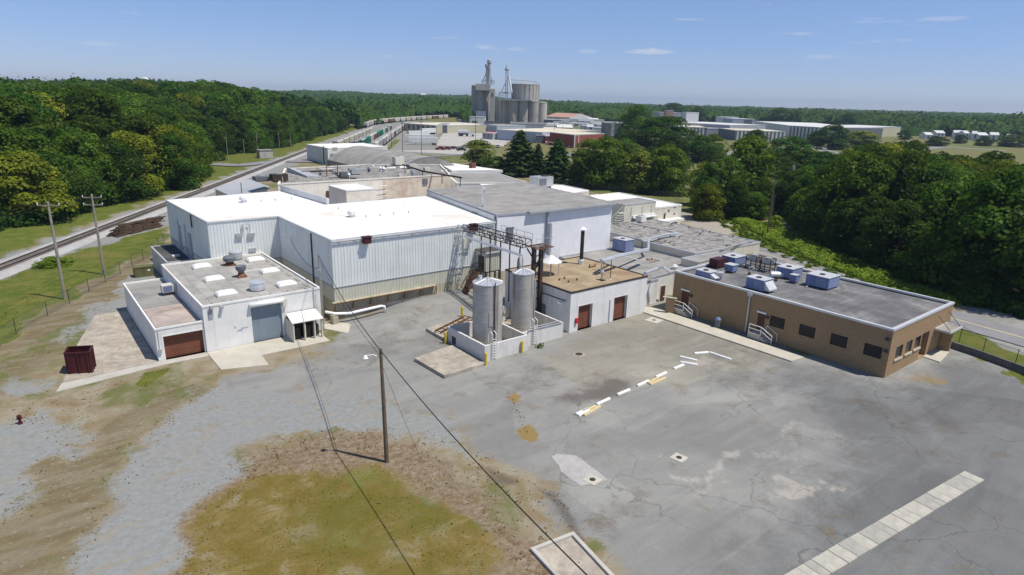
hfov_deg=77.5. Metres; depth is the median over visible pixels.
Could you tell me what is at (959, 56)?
sky
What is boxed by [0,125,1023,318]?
undergrowth
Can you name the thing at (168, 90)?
broadleaf tree
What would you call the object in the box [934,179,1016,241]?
broadleaf tree
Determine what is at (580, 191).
strip building
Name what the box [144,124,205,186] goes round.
broadleaf tree
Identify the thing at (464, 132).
truck
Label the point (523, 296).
storage tank
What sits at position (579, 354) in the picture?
manhole
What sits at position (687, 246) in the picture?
wing
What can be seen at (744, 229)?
tall grass
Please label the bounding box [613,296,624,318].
garage door
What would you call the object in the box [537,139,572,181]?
pine tree
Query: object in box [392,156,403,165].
roof unit
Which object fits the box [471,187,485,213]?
exhaust stack
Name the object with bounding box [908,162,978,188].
broadleaf tree
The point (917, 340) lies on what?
window pane
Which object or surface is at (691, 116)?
box tower
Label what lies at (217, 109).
broadleaf tree
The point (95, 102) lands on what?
broadleaf tree
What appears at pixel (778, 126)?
factory
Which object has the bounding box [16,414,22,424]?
hydrant
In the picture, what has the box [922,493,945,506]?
trench slab
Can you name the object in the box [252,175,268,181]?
roof unit
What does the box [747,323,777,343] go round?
entry steps
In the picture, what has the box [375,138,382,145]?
hopper car
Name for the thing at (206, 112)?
pine tree
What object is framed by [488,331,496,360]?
ladder
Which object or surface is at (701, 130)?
factory
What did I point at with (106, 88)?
broadleaf tree
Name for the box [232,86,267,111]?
broadleaf tree
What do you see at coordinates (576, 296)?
boiler house
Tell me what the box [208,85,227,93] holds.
broadleaf tree
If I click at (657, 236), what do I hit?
roof pipe
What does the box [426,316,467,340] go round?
frame slab
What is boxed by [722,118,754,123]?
factory
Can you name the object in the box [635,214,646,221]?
roof fan
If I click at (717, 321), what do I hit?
trash can
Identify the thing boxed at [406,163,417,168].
roof unit
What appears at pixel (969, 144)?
field
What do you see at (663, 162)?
broadleaf tree
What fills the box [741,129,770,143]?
broadleaf tree
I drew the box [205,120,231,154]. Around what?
broadleaf tree
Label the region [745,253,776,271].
condenser rack
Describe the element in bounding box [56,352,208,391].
concrete apron
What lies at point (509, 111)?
grain silo
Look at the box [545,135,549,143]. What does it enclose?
brick annex
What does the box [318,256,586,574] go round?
wire
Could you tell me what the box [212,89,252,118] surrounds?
broadleaf tree
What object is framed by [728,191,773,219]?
broadleaf tree
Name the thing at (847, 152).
broadleaf tree
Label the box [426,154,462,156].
yard lane
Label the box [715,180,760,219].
broadleaf tree
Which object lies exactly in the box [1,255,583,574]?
dry weeds
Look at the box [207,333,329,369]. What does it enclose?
loading apron
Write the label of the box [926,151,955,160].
broadleaf tree
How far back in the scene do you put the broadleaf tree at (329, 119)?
423.06 m
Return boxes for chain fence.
[0,230,166,333]
[951,321,1023,362]
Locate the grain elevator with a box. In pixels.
[490,89,494,120]
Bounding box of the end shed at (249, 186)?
[214,179,269,195]
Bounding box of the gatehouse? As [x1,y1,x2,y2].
[482,132,496,139]
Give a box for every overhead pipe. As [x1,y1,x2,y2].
[458,234,522,267]
[600,248,649,272]
[625,256,669,275]
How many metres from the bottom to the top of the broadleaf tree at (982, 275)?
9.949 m
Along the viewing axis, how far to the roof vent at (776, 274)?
78.47 m
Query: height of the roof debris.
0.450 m
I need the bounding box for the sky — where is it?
[0,0,1023,113]
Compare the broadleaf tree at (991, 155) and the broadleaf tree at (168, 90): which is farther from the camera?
the broadleaf tree at (168, 90)
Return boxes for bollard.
[444,332,446,343]
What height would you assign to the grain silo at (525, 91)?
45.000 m
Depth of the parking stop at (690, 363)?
63.97 m
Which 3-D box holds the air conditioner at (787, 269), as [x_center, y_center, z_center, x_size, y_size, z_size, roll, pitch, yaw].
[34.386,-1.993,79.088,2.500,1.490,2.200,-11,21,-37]
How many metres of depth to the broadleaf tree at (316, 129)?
389.03 m
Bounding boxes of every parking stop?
[577,409,589,416]
[582,405,600,415]
[595,397,610,404]
[616,388,630,395]
[636,379,649,386]
[646,377,658,383]
[649,377,666,384]
[655,371,666,376]
[672,364,684,368]
[680,356,696,360]
[680,361,697,365]
[694,351,708,353]
[709,351,731,359]
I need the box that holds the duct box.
[709,256,726,268]
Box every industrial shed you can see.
[553,121,569,123]
[556,125,572,128]
[586,124,593,129]
[593,127,600,131]
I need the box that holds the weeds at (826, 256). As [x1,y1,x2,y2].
[726,214,963,305]
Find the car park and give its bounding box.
[401,148,468,153]
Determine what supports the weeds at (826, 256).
on the ground at (784, 468)
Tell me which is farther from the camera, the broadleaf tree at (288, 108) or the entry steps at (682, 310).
the broadleaf tree at (288, 108)
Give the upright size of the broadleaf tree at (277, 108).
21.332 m
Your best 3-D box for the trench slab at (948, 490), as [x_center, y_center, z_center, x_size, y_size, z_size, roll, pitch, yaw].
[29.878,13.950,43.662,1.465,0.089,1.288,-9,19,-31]
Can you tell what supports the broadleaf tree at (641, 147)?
on the lawn at (683, 200)
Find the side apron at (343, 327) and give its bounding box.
[324,322,349,333]
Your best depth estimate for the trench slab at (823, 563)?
36.26 m
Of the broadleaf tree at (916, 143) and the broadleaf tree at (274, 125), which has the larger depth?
the broadleaf tree at (274, 125)
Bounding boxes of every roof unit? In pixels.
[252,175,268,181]
[269,173,287,181]
[339,171,347,176]
[349,168,361,174]
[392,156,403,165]
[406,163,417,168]
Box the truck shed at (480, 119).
[468,116,498,123]
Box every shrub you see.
[31,256,75,268]
[762,215,784,227]
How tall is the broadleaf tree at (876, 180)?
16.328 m
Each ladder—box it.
[454,224,463,293]
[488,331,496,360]
[529,317,537,345]
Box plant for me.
[277,164,450,203]
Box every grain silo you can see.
[471,84,490,120]
[495,99,546,123]
[511,81,539,100]
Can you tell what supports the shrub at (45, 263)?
on the ground at (784, 468)
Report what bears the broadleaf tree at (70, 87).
on the ground at (784, 468)
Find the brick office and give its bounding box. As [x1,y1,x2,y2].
[672,256,962,377]
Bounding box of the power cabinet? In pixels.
[132,264,153,277]
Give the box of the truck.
[458,130,474,135]
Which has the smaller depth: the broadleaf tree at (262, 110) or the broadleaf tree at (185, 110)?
the broadleaf tree at (185, 110)
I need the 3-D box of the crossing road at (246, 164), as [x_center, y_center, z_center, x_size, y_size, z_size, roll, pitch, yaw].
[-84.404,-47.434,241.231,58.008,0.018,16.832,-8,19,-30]
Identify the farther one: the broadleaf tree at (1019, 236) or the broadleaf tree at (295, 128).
the broadleaf tree at (295, 128)
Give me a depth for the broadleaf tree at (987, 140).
489.13 m
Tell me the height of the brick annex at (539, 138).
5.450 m
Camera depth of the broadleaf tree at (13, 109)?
137.97 m
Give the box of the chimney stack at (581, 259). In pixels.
[578,227,586,264]
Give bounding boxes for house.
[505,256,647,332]
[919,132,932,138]
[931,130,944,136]
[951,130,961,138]
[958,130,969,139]
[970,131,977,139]
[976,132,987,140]
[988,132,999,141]
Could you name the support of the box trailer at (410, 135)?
on the ground at (784, 468)
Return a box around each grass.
[0,231,829,574]
[714,218,858,278]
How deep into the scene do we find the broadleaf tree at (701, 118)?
886.76 m
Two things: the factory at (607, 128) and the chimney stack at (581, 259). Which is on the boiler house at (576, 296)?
the chimney stack at (581, 259)
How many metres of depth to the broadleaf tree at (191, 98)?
269.12 m
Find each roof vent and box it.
[715,271,723,279]
[769,271,783,278]
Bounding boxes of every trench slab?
[784,568,806,574]
[797,564,819,574]
[804,560,830,574]
[811,555,837,573]
[818,550,847,569]
[828,544,857,563]
[838,537,869,557]
[851,533,878,549]
[858,525,891,544]
[872,521,897,536]
[878,514,910,532]
[891,510,916,524]
[897,507,921,520]
[902,500,933,517]
[914,496,940,510]
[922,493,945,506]
[927,489,952,503]
[934,483,963,499]
[944,479,969,492]
[951,474,978,488]
[959,471,983,483]
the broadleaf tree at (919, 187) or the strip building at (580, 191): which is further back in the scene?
the strip building at (580, 191)
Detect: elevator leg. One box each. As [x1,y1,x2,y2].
[482,58,491,85]
[499,65,531,100]
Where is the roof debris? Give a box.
[646,258,659,262]
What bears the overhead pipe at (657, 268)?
attached to the boiler house at (576, 296)
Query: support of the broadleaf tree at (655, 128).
on the ground at (784, 468)
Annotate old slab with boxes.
[63,310,157,382]
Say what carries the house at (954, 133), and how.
on the ground at (784, 468)
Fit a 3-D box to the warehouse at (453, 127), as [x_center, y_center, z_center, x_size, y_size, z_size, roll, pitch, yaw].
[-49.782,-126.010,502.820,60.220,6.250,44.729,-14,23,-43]
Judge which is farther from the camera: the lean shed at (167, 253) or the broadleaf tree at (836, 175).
the broadleaf tree at (836, 175)
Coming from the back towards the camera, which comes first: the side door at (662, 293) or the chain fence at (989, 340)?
the side door at (662, 293)
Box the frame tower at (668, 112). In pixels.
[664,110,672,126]
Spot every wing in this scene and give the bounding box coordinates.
[560,219,760,304]
[589,192,683,223]
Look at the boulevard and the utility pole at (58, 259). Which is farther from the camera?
the boulevard
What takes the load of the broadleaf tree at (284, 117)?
on the ground at (784, 468)
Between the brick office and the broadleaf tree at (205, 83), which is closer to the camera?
the brick office
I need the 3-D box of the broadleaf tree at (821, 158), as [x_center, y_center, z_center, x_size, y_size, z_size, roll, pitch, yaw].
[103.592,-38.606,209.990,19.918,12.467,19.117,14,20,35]
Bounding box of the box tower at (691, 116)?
[682,112,698,121]
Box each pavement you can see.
[643,306,803,361]
[923,348,948,362]
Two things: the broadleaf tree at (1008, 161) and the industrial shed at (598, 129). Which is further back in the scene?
the industrial shed at (598, 129)
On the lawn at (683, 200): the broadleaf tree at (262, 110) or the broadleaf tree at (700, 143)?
the broadleaf tree at (700, 143)
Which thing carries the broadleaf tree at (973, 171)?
on the ground at (784, 468)
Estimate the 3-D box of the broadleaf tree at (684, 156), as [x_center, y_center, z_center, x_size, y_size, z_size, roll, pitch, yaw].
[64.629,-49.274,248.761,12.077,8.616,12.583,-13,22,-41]
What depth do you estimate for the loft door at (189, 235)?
87.02 m
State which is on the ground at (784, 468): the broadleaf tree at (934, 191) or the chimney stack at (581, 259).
the broadleaf tree at (934, 191)
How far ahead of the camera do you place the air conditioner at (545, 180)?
139.78 m
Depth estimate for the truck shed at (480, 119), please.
620.79 m
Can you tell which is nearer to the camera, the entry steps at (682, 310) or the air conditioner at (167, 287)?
the air conditioner at (167, 287)
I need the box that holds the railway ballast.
[0,125,374,279]
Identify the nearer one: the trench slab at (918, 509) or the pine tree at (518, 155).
the trench slab at (918, 509)
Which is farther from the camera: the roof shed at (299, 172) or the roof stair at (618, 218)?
the roof shed at (299, 172)
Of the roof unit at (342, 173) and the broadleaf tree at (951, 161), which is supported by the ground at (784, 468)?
the broadleaf tree at (951, 161)
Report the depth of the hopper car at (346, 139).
316.74 m
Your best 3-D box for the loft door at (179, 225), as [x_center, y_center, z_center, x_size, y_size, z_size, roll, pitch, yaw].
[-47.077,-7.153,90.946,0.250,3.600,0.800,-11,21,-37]
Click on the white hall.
(321, 153)
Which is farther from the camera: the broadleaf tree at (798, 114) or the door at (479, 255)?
the broadleaf tree at (798, 114)
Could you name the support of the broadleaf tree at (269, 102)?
on the ground at (784, 468)
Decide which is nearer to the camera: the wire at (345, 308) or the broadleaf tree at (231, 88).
the wire at (345, 308)
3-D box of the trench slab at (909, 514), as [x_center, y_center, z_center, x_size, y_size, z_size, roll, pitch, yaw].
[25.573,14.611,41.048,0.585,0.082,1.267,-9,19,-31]
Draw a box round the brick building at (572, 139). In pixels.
[549,131,604,147]
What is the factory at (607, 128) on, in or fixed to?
on the ground at (784, 468)
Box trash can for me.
[715,317,720,327]
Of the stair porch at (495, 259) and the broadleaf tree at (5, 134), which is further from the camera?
the broadleaf tree at (5, 134)
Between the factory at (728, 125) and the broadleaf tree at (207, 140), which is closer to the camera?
the broadleaf tree at (207, 140)
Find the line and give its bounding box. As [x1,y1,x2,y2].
[761,252,1023,337]
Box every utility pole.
[37,202,66,299]
[82,194,105,274]
[767,180,779,232]
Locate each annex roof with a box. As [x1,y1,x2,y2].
[443,163,502,173]
[449,172,524,187]
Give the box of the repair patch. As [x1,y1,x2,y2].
[552,454,607,485]
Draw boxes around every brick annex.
[536,134,544,142]
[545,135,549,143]
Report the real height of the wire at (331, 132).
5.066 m
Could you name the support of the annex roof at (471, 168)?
on the ground at (784, 468)
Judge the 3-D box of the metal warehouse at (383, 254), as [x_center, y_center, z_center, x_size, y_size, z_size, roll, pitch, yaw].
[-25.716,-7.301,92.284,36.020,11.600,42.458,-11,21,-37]
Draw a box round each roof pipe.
[310,170,355,178]
[402,164,461,186]
[600,232,678,261]
[722,263,809,287]
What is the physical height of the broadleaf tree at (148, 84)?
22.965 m
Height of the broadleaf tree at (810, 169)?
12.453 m
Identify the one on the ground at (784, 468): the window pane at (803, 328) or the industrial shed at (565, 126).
the industrial shed at (565, 126)
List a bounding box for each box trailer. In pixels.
[406,134,433,139]
[407,131,429,134]
[408,137,437,144]
[419,128,435,133]
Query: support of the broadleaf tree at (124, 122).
on the ground at (784, 468)
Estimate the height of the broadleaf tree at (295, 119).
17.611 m
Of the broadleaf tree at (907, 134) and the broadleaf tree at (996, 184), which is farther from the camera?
the broadleaf tree at (907, 134)
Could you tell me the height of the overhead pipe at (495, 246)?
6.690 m
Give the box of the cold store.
[427,182,615,285]
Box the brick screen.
[663,296,676,313]
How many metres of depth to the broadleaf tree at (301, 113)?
356.60 m
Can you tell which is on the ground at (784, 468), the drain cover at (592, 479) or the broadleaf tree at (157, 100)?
the broadleaf tree at (157, 100)
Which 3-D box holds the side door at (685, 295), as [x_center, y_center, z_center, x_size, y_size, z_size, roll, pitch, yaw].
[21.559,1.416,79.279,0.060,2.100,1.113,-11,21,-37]
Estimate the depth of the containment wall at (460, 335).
67.50 m
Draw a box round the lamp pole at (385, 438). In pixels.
[363,348,388,462]
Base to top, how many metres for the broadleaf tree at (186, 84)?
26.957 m
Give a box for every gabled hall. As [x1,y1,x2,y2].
[547,113,591,118]
[576,112,594,117]
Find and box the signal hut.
[256,149,272,157]
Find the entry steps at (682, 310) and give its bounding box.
[674,300,697,317]
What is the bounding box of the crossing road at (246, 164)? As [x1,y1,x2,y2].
[210,160,315,165]
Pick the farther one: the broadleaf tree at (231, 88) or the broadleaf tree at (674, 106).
the broadleaf tree at (674, 106)
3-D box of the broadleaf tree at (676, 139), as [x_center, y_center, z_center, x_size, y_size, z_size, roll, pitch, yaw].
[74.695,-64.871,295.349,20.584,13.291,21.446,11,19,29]
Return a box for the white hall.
[306,143,387,164]
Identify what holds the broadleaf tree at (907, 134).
on the ground at (784, 468)
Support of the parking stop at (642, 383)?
on the ground at (784, 468)
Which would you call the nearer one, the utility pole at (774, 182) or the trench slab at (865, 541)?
the trench slab at (865, 541)
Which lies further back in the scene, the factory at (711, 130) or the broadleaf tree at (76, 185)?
the factory at (711, 130)
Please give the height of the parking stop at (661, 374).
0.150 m
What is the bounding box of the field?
[927,140,1004,148]
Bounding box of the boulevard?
[568,147,1007,155]
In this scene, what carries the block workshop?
on the ground at (784, 468)
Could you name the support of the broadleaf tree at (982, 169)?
on the ground at (784, 468)
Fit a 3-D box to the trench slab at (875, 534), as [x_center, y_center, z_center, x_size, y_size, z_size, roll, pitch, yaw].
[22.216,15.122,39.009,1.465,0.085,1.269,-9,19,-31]
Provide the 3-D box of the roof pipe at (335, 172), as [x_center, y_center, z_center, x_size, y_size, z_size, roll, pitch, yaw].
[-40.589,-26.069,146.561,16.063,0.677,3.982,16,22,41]
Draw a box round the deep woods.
[94,81,358,126]
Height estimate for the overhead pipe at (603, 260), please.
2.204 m
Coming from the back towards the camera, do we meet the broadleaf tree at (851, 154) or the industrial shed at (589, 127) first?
the industrial shed at (589, 127)
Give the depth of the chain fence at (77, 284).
77.85 m
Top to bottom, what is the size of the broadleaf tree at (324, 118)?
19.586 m
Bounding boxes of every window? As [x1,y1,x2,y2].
[423,178,427,183]
[610,124,614,135]
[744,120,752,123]
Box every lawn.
[388,139,466,162]
[553,155,779,218]
[814,147,842,151]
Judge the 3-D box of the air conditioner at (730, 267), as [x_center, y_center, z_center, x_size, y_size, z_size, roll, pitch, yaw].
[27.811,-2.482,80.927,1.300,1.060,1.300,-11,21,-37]
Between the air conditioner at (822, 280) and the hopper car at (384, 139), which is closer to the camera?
the air conditioner at (822, 280)
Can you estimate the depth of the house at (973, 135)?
584.10 m
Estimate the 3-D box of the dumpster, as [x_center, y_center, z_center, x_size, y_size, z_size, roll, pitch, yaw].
[-39.720,6.620,58.650,2.499,2.050,1.874,-2,17,-12]
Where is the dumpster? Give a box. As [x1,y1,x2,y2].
[63,345,96,373]
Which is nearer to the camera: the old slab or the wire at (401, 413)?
the wire at (401, 413)
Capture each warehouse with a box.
[165,183,495,324]
[401,122,493,132]
[481,124,525,131]
[497,128,596,142]
[511,122,559,127]
[544,119,572,122]
[789,125,882,140]
[843,125,900,136]
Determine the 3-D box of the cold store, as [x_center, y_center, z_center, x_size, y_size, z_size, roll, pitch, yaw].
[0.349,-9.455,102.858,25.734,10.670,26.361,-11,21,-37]
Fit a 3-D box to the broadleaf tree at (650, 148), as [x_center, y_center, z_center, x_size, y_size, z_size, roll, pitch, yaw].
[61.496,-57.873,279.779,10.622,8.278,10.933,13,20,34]
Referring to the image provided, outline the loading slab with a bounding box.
[414,345,483,378]
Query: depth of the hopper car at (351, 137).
333.80 m
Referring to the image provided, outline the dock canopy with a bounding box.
[437,123,450,132]
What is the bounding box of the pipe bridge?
[464,223,553,312]
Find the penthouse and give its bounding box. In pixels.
[328,183,376,203]
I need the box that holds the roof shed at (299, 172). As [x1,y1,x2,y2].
[287,167,323,177]
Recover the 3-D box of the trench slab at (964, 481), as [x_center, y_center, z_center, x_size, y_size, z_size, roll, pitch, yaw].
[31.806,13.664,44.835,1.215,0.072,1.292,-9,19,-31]
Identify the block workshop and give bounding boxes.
[123,249,320,360]
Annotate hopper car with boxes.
[332,139,343,143]
[339,136,348,142]
[346,134,353,142]
[351,133,358,139]
[351,139,361,142]
[355,131,362,137]
[358,137,365,142]
[363,135,369,142]
[367,133,373,141]
[369,140,379,144]
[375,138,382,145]
[378,136,385,143]
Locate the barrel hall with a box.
[327,146,453,165]
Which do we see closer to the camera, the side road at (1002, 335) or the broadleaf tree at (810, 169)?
the side road at (1002, 335)
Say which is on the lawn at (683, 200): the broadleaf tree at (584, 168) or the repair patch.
the broadleaf tree at (584, 168)
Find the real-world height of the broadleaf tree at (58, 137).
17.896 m
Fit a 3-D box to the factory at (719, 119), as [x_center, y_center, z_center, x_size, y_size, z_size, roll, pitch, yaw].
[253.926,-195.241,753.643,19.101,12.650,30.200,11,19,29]
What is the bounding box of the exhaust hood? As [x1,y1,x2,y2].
[543,223,561,276]
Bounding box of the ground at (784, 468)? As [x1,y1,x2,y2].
[0,110,1023,574]
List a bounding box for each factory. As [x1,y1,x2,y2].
[569,118,603,122]
[570,122,590,126]
[601,121,622,141]
[653,112,681,119]
[668,122,764,128]
[671,125,706,136]
[706,127,718,135]
[716,116,737,122]
[718,128,785,140]
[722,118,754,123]
[755,121,842,137]
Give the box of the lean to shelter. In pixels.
[285,309,322,342]
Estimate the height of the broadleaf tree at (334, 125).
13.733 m
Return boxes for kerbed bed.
[530,531,613,574]
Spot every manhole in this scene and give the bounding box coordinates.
[573,352,584,356]
[645,317,663,323]
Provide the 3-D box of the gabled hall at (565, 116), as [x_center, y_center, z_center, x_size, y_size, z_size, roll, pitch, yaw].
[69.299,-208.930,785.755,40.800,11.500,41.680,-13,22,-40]
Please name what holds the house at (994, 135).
on the ground at (784, 468)
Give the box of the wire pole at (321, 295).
[317,254,324,331]
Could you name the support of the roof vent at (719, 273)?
on the brick office
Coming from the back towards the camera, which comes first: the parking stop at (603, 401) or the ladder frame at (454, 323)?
the ladder frame at (454, 323)
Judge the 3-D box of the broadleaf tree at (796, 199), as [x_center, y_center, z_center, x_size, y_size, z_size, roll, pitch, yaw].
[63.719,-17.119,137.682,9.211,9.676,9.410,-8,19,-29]
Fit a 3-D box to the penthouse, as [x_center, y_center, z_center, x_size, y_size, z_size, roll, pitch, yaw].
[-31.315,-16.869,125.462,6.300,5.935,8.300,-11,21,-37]
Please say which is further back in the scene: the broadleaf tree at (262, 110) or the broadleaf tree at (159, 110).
the broadleaf tree at (262, 110)
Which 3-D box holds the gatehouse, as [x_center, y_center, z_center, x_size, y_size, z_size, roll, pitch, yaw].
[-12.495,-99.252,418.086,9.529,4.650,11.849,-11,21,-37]
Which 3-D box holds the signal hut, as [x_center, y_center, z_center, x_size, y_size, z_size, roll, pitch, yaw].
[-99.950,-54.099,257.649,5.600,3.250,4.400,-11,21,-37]
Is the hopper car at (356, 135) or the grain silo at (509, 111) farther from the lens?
the grain silo at (509, 111)
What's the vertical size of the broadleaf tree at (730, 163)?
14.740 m
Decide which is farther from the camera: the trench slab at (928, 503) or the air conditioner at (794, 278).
the air conditioner at (794, 278)
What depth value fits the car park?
309.30 m
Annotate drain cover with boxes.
[582,474,602,484]
[670,452,688,462]
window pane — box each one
[770,316,784,328]
[799,324,815,337]
[831,333,847,347]
[864,343,882,357]
[895,345,901,357]
[905,340,911,352]
[914,336,919,347]
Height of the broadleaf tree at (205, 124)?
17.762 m
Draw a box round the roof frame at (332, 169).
[326,163,337,176]
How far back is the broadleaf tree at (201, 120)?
237.93 m
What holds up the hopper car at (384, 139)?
on the railway track
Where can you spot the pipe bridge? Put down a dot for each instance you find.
(541, 249)
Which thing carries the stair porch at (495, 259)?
on the ground at (784, 468)
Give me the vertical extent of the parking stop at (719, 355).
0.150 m
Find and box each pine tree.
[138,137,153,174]
[202,105,214,118]
[280,96,287,106]
[311,113,321,135]
[499,129,534,175]
[528,144,545,175]
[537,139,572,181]
[885,163,912,252]
[915,192,967,273]
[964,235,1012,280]
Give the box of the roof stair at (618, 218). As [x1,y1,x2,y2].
[612,206,626,224]
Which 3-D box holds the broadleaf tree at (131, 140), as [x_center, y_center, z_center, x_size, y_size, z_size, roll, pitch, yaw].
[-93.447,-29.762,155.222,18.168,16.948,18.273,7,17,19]
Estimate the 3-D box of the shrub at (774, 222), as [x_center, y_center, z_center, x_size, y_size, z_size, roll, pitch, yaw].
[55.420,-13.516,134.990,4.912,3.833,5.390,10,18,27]
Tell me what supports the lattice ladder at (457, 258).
on the ground at (784, 468)
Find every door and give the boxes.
[163,330,203,357]
[179,225,183,249]
[187,233,193,257]
[251,303,282,341]
[479,255,483,269]
[506,228,513,238]
[577,304,589,328]
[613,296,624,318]
[660,285,665,301]
[681,290,688,307]
[756,313,764,331]
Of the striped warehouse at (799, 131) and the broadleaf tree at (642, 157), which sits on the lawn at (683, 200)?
the broadleaf tree at (642, 157)
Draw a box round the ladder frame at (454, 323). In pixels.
[435,315,472,333]
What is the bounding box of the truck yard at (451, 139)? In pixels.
[436,133,509,146]
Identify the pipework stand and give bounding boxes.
[517,246,520,268]
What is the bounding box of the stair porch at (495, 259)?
[462,247,502,294]
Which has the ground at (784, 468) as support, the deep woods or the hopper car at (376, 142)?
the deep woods
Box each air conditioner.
[160,282,175,295]
[529,175,552,187]
[612,236,634,252]
[695,267,720,279]
[722,253,745,266]
[724,262,738,272]
[745,274,776,292]
[776,263,802,279]
[789,273,799,283]
[805,270,840,290]
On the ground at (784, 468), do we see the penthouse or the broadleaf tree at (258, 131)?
the broadleaf tree at (258, 131)
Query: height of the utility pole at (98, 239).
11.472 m
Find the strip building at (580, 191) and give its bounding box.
[480,184,588,195]
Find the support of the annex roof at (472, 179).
on the ground at (784, 468)
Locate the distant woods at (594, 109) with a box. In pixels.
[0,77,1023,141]
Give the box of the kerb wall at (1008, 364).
[950,341,1023,373]
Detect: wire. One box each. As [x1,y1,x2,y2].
[0,198,96,218]
[248,129,349,132]
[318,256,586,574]
[319,261,377,352]
[383,368,420,458]
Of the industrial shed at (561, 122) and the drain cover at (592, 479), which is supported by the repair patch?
the drain cover at (592, 479)
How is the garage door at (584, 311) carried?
in the boiler house at (576, 296)
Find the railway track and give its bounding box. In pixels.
[0,122,394,270]
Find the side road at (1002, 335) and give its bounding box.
[758,247,1023,345]
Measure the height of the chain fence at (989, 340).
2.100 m
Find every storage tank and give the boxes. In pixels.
[472,275,502,344]
[511,267,535,331]
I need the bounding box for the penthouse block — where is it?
[610,198,658,222]
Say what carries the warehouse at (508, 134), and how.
on the ground at (784, 468)
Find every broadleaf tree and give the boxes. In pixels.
[0,83,34,89]
[0,86,72,148]
[0,95,72,149]
[0,124,55,219]
[0,127,93,210]
[0,150,79,222]
[9,91,75,133]
[26,153,103,216]
[31,85,107,136]
[32,84,55,90]
[41,126,129,198]
[50,130,130,207]
[52,88,151,172]
[53,84,116,120]
[56,115,138,172]
[86,137,156,201]
[92,83,117,90]
[98,86,122,93]
[101,101,136,130]
[103,87,142,104]
[106,130,170,195]
[110,91,154,112]
[111,80,135,88]
[115,97,149,114]
[119,115,154,162]
[120,84,168,104]
[120,113,166,176]
[132,79,153,86]
[134,93,167,108]
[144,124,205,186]
[145,104,199,132]
[146,80,160,85]
[149,113,171,124]
[149,131,206,190]
[155,81,202,109]
[159,124,210,181]
[162,98,191,112]
[169,81,192,91]
[173,92,213,114]
[177,122,211,167]
[178,110,227,160]
[180,107,203,115]
[180,113,218,157]
[186,83,211,92]
[187,90,210,107]
[189,122,214,161]
[192,80,215,91]
[192,134,215,172]
[195,101,248,147]
[201,92,246,131]
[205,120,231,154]
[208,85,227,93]
[211,82,234,88]
[211,117,236,153]
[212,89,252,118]
[226,87,259,104]
[226,115,257,152]
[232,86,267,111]
[237,118,266,148]
[243,111,274,148]
[251,87,271,100]
[253,108,278,126]
[258,111,287,147]
[265,99,281,105]
[265,103,286,112]
[266,92,289,104]
[275,112,296,146]
[279,105,309,127]
[283,111,307,140]
[287,98,303,110]
[287,119,298,142]
[291,109,315,140]
[294,110,315,138]
[305,112,317,133]
[310,108,329,135]
[318,109,335,133]
[326,114,336,133]
[329,110,347,131]
[460,139,497,165]
[482,156,507,175]
[564,148,592,184]
[566,164,583,185]
[571,138,607,163]
[573,157,610,187]
[581,135,631,190]
[605,151,635,189]
[611,104,657,139]
[616,138,640,163]
[617,115,704,151]
[618,149,660,190]
[624,143,645,151]
[633,175,666,194]
[640,143,695,196]
[643,146,658,158]
[654,133,693,157]
[659,102,690,112]
[667,153,693,169]
[685,135,720,162]
[687,160,717,201]
[688,182,726,220]
[690,106,708,121]
[691,133,729,161]
[691,161,723,208]
[706,155,749,209]
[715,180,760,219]
[716,134,783,194]
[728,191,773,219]
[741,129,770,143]
[749,177,777,215]
[756,136,817,174]
[760,107,799,121]
[769,170,811,215]
[771,161,802,181]
[773,171,791,210]
[776,148,818,177]
[780,173,817,218]
[781,165,816,197]
[784,186,814,228]
[786,190,825,228]
[787,110,802,121]
[795,186,848,235]
[798,150,906,242]
[798,151,836,168]
[803,167,827,186]
[805,131,825,145]
[805,157,861,218]
[811,124,853,149]
[815,165,871,221]
[817,197,869,255]
[824,154,841,164]
[832,148,859,159]
[835,112,858,124]
[836,151,856,158]
[838,194,906,259]
[842,130,882,146]
[843,150,861,153]
[852,173,896,198]
[852,198,932,271]
[853,145,875,150]
[865,141,884,146]
[869,146,894,159]
[878,141,904,152]
[879,150,927,186]
[882,149,932,179]
[890,227,968,286]
[892,182,935,253]
[895,140,915,149]
[896,129,913,139]
[901,178,968,250]
[907,164,969,200]
[908,139,928,149]
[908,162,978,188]
[911,165,1023,308]
[912,146,931,155]
[923,136,951,146]
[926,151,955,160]
[927,154,947,163]
[932,158,965,172]
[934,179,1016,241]
[944,237,1023,307]
[947,191,1023,313]
[951,156,981,174]
[953,134,968,143]
[957,155,974,160]
[962,165,980,177]
[971,157,998,167]
[973,136,998,145]
[974,150,1018,162]
[974,162,1014,176]
[988,159,1019,165]
[990,164,1022,175]
[996,134,1023,146]
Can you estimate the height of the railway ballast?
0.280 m
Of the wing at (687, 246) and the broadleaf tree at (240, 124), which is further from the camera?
the broadleaf tree at (240, 124)
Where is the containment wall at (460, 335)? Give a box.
[448,304,563,361]
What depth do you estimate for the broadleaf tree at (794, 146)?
234.59 m
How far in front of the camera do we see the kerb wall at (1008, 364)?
66.77 m
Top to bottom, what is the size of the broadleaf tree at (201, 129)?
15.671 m
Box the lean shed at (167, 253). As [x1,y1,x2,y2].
[150,244,192,275]

